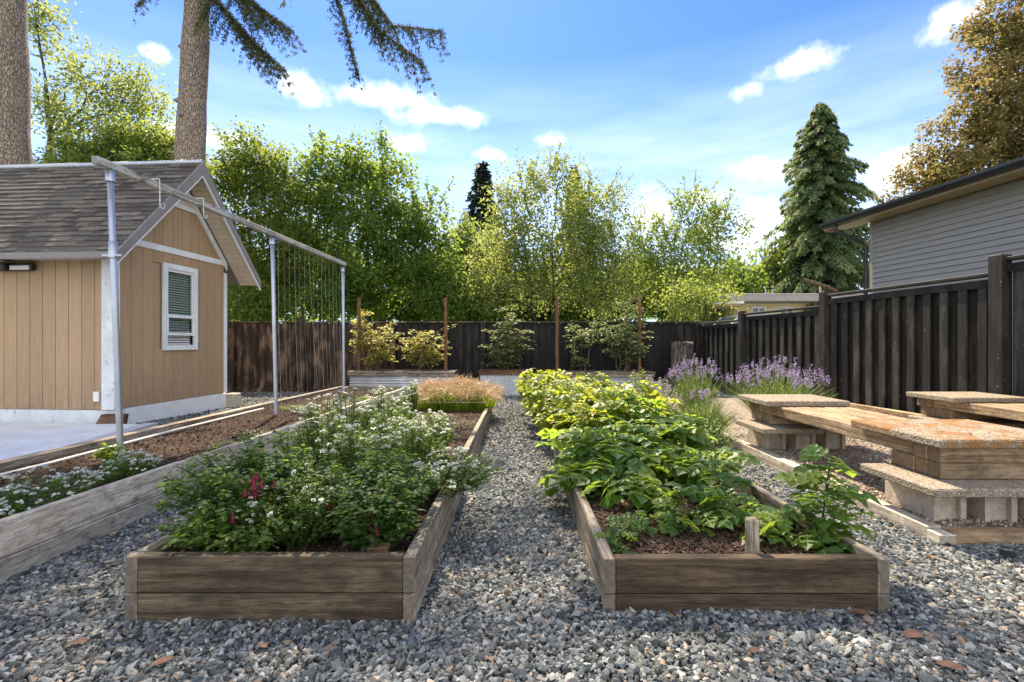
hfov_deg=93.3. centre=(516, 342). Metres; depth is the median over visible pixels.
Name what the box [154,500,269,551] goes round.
geranium plant
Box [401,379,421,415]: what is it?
yarrow plant
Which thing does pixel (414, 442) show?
yarrow plant
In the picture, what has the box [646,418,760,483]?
vegetable plant
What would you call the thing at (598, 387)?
vegetable plant
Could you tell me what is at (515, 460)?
gravel
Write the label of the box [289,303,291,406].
garden string
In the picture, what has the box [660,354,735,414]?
lavender bush
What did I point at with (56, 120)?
broadleaf tree
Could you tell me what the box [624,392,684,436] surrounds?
vegetable plant
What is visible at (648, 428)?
vegetable plant
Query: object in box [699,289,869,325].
bungalow
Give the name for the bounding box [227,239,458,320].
hedge tree
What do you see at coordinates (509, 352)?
planter shrub
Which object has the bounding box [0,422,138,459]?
patio
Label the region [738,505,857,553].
vegetable plant
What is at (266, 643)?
fallen leaf
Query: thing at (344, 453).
yarrow plant
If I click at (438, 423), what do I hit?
yarrow plant
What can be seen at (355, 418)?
yarrow plant
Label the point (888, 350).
side fence
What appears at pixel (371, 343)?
planter shrub
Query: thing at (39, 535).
raised bed
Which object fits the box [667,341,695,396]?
tree stump
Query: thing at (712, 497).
vegetable plant
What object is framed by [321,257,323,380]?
garden string
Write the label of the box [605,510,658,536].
vegetable plant
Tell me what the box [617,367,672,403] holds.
herb bush
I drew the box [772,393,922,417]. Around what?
kick timber
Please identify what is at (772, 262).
hedge tree
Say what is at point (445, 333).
garden stake
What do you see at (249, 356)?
back fence
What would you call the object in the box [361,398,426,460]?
yarrow plant
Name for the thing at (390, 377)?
metal planter
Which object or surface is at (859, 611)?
fallen leaf
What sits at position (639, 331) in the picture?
garden stake
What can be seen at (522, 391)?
vegetable plant
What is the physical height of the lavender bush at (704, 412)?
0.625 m
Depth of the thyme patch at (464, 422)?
5.93 m
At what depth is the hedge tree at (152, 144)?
16.38 m
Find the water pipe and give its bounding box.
[0,408,263,475]
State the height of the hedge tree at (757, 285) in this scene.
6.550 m
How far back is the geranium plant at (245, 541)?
2.10 m
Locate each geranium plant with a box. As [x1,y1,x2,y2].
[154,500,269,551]
[210,523,283,553]
[325,485,425,551]
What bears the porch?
on the driveway
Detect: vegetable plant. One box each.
[514,368,556,400]
[516,374,569,415]
[525,382,596,426]
[526,373,573,397]
[528,369,570,385]
[528,392,559,417]
[530,400,587,432]
[535,423,628,468]
[535,439,649,501]
[544,398,630,440]
[548,372,589,390]
[559,387,627,427]
[560,379,593,394]
[560,390,604,418]
[564,424,671,485]
[566,465,670,513]
[572,371,614,387]
[574,387,605,398]
[587,379,617,393]
[590,383,615,393]
[592,384,656,431]
[593,527,637,553]
[596,379,666,423]
[603,384,639,396]
[603,415,676,455]
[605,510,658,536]
[614,413,716,454]
[617,398,665,426]
[617,427,711,479]
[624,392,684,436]
[640,481,733,537]
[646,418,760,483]
[662,446,754,503]
[684,484,795,535]
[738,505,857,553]
[773,444,881,544]
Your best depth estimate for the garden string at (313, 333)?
8.10 m
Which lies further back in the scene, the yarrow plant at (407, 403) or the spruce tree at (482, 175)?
the spruce tree at (482, 175)
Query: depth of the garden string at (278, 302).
6.95 m
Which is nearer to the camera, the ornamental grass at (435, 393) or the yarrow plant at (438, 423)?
the yarrow plant at (438, 423)
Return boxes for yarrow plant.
[282,393,358,482]
[315,423,395,489]
[316,386,378,451]
[357,385,408,446]
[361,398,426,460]
[377,410,450,477]
[380,391,412,427]
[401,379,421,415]
[417,409,456,459]
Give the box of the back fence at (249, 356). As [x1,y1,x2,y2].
[227,316,694,392]
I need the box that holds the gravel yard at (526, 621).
[0,391,1022,681]
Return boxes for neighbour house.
[819,156,1023,395]
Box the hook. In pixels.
[159,179,164,208]
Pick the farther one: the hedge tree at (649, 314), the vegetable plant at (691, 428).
the hedge tree at (649, 314)
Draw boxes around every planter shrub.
[349,309,411,370]
[394,324,457,370]
[478,305,534,369]
[563,320,606,371]
[593,301,653,371]
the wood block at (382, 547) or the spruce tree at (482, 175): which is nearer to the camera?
the wood block at (382, 547)
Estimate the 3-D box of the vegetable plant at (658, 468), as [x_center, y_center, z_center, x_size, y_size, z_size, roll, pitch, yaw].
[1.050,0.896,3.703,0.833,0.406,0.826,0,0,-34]
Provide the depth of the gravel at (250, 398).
10.31 m
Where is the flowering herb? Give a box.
[236,463,356,549]
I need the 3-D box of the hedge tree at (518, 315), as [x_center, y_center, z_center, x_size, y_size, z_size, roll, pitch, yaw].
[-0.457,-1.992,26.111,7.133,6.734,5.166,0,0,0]
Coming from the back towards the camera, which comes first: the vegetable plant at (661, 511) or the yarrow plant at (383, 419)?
the yarrow plant at (383, 419)
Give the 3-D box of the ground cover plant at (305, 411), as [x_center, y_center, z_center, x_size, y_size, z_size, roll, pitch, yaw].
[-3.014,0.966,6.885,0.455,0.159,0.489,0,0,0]
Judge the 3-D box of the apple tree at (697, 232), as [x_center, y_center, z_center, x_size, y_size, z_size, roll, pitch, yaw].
[6.837,-2.882,19.783,6.109,8.535,3.398,0,0,0]
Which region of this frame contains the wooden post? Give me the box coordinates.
[802,278,838,291]
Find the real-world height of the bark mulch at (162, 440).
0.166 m
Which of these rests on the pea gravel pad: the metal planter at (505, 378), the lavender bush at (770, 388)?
the lavender bush at (770, 388)
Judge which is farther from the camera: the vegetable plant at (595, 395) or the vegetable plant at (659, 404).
the vegetable plant at (595, 395)
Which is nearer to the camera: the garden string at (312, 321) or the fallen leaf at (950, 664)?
the fallen leaf at (950, 664)
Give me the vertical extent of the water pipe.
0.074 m
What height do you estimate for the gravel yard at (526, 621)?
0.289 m
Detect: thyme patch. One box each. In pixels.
[425,413,458,421]
[444,418,476,429]
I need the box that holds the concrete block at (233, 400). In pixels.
[226,393,240,407]
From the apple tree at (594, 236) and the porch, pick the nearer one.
the apple tree at (594, 236)
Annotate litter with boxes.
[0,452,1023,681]
[781,396,1020,438]
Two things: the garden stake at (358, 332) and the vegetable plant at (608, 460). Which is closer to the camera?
the vegetable plant at (608, 460)
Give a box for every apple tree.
[440,138,662,320]
[619,169,764,324]
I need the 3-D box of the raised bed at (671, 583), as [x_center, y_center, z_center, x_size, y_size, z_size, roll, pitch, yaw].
[0.992,1.168,5.691,1.232,0.472,7.220,0,0,0]
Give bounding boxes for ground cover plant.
[203,438,238,449]
[228,427,268,438]
[279,404,309,409]
[290,405,319,414]
[370,388,387,393]
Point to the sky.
(669, 90)
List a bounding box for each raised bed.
[0,386,403,581]
[125,408,491,623]
[545,426,889,613]
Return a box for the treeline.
[280,304,664,320]
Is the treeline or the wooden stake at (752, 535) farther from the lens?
the treeline
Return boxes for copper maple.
[873,0,1023,205]
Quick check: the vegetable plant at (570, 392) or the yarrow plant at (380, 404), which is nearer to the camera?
the yarrow plant at (380, 404)
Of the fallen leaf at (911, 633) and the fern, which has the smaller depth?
the fallen leaf at (911, 633)
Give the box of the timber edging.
[663,408,1023,545]
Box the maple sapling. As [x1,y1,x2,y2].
[645,263,748,324]
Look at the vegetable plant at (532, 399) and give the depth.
6.38 m
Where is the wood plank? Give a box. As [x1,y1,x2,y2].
[96,414,128,423]
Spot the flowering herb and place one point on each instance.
(302, 528)
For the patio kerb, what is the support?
on the gravel yard at (526, 621)
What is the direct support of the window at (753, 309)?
in the bungalow
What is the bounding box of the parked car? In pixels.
[713,314,769,324]
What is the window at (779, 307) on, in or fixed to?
in the bungalow
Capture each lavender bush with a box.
[632,375,682,411]
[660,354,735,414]
[671,388,737,439]
[723,355,836,412]
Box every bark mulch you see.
[0,390,394,517]
[174,409,482,551]
[563,441,846,553]
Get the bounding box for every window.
[161,262,197,349]
[751,307,765,313]
[779,307,793,313]
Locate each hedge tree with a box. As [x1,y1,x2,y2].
[32,101,220,175]
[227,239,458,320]
[375,277,493,323]
[425,208,525,320]
[453,250,568,320]
[515,255,634,320]
[550,249,717,325]
[681,250,778,325]
[740,223,812,292]
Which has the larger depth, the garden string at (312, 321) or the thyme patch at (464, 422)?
the garden string at (312, 321)
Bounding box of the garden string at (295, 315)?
[294,246,298,395]
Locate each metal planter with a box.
[347,369,458,395]
[478,369,529,394]
[563,370,655,389]
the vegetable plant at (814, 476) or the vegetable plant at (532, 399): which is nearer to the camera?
the vegetable plant at (814, 476)
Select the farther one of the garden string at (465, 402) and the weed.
the garden string at (465, 402)
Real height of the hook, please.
0.282 m
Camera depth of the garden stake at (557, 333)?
12.17 m
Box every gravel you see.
[136,391,310,425]
[152,446,871,515]
[325,395,723,447]
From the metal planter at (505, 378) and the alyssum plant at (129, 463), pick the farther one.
the metal planter at (505, 378)
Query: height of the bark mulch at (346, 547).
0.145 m
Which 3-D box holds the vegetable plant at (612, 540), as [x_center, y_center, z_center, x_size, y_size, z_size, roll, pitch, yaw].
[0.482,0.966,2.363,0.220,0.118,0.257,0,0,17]
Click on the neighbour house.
(967, 225)
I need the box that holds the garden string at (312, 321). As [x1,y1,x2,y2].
[309,262,318,394]
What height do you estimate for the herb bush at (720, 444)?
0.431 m
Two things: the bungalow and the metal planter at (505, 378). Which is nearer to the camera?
the metal planter at (505, 378)
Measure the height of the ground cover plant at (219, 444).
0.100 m
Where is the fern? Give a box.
[89,442,130,462]
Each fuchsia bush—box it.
[152,430,338,533]
[297,443,440,536]
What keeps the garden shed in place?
on the ground
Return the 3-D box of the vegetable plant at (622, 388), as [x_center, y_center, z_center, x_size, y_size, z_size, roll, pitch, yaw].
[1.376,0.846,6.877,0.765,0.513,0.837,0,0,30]
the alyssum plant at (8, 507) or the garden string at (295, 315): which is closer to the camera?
the alyssum plant at (8, 507)
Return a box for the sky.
[28,0,1022,320]
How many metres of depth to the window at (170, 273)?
8.31 m
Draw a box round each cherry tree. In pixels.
[207,115,337,323]
[259,119,479,320]
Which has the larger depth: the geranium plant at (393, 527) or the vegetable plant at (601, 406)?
the vegetable plant at (601, 406)
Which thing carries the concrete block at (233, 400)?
on the gravel yard at (526, 621)
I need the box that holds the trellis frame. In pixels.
[92,156,346,460]
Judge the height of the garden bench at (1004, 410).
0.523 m
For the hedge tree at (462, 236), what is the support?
on the ground
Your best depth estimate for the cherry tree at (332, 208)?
19.29 m
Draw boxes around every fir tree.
[0,0,32,164]
[129,0,450,163]
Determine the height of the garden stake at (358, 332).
2.157 m
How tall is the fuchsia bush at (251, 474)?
0.486 m
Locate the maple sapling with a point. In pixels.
(691, 297)
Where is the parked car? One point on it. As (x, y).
(735, 317)
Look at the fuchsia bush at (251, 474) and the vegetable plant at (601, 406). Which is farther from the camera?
the vegetable plant at (601, 406)
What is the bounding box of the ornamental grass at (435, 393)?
[410,373,507,411]
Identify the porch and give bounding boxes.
[693,301,743,320]
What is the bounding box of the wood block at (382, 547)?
[367,543,389,551]
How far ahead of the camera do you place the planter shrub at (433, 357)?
12.01 m
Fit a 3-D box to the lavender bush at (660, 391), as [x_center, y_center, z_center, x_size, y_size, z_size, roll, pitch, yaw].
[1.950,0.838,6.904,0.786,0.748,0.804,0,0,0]
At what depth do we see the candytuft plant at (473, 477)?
3.01 m
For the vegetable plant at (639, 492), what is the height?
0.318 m
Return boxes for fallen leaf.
[66,637,90,643]
[148,655,176,666]
[257,640,268,647]
[749,646,760,651]
[848,608,871,614]
[903,629,922,636]
[935,660,968,668]
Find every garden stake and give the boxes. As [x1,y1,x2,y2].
[357,298,360,370]
[444,298,446,370]
[556,298,558,373]
[638,298,640,371]
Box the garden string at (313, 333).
[313,308,315,399]
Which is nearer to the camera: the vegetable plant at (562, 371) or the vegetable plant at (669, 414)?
the vegetable plant at (669, 414)
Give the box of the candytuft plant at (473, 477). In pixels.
[411,446,503,507]
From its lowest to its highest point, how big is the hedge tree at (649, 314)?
6.178 m
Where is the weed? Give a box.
[610,543,626,554]
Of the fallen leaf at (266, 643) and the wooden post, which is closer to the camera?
the fallen leaf at (266, 643)
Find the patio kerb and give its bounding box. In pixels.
[63,422,157,446]
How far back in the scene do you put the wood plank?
6.90 m
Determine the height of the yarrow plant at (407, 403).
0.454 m
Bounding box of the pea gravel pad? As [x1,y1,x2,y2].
[666,398,1023,527]
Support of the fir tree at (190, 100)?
on the ground
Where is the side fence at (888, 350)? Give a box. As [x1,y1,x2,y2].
[694,254,1023,413]
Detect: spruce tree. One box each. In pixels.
[455,160,519,320]
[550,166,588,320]
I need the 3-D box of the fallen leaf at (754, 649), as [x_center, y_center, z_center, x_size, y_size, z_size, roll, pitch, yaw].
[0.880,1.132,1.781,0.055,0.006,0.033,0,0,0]
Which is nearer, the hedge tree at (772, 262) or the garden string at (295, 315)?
the garden string at (295, 315)
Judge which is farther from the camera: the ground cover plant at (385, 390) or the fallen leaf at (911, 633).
the ground cover plant at (385, 390)
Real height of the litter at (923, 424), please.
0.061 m
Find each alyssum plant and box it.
[0,465,103,518]
[83,448,164,484]
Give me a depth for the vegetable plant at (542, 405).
5.71 m
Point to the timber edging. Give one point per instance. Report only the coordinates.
(931, 531)
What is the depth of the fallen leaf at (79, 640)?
1.83 m
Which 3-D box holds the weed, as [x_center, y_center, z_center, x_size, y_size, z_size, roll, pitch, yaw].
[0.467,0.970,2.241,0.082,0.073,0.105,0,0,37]
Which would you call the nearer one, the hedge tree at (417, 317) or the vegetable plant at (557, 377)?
the vegetable plant at (557, 377)
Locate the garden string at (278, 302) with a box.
[278,270,281,411]
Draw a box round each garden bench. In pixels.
[736,394,1023,521]
[906,392,1023,428]
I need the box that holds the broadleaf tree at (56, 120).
[28,0,177,163]
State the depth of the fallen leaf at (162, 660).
1.72 m
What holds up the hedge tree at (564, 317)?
on the ground
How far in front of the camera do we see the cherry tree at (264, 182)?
19.25 m
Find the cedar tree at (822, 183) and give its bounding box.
[755,102,884,310]
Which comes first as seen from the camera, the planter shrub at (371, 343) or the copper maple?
the planter shrub at (371, 343)
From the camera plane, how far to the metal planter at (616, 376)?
12.04 m
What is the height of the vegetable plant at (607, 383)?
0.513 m
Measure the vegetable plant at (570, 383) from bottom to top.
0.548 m
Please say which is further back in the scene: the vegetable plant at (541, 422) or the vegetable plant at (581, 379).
the vegetable plant at (581, 379)
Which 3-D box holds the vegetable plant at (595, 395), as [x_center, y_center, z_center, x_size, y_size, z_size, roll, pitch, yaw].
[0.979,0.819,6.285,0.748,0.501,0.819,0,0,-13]
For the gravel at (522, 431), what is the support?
on the gravel yard at (526, 621)
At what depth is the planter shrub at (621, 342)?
12.29 m
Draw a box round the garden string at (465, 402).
[441,402,489,402]
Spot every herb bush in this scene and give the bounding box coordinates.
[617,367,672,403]
[702,416,741,454]
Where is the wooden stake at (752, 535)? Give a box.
[745,517,759,553]
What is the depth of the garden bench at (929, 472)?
3.17 m
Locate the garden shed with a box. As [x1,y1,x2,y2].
[0,159,260,423]
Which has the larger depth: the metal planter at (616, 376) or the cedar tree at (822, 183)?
the cedar tree at (822, 183)
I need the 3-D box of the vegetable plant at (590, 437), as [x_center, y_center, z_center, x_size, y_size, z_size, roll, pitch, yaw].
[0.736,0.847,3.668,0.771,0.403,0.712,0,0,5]
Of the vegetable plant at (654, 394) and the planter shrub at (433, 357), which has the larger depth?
the planter shrub at (433, 357)
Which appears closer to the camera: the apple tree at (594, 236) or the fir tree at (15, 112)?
the fir tree at (15, 112)
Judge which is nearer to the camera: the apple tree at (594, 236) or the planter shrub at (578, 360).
the planter shrub at (578, 360)
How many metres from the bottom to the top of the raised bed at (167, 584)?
0.501 m
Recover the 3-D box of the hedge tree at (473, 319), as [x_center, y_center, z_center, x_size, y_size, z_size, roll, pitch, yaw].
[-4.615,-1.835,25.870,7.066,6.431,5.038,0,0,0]

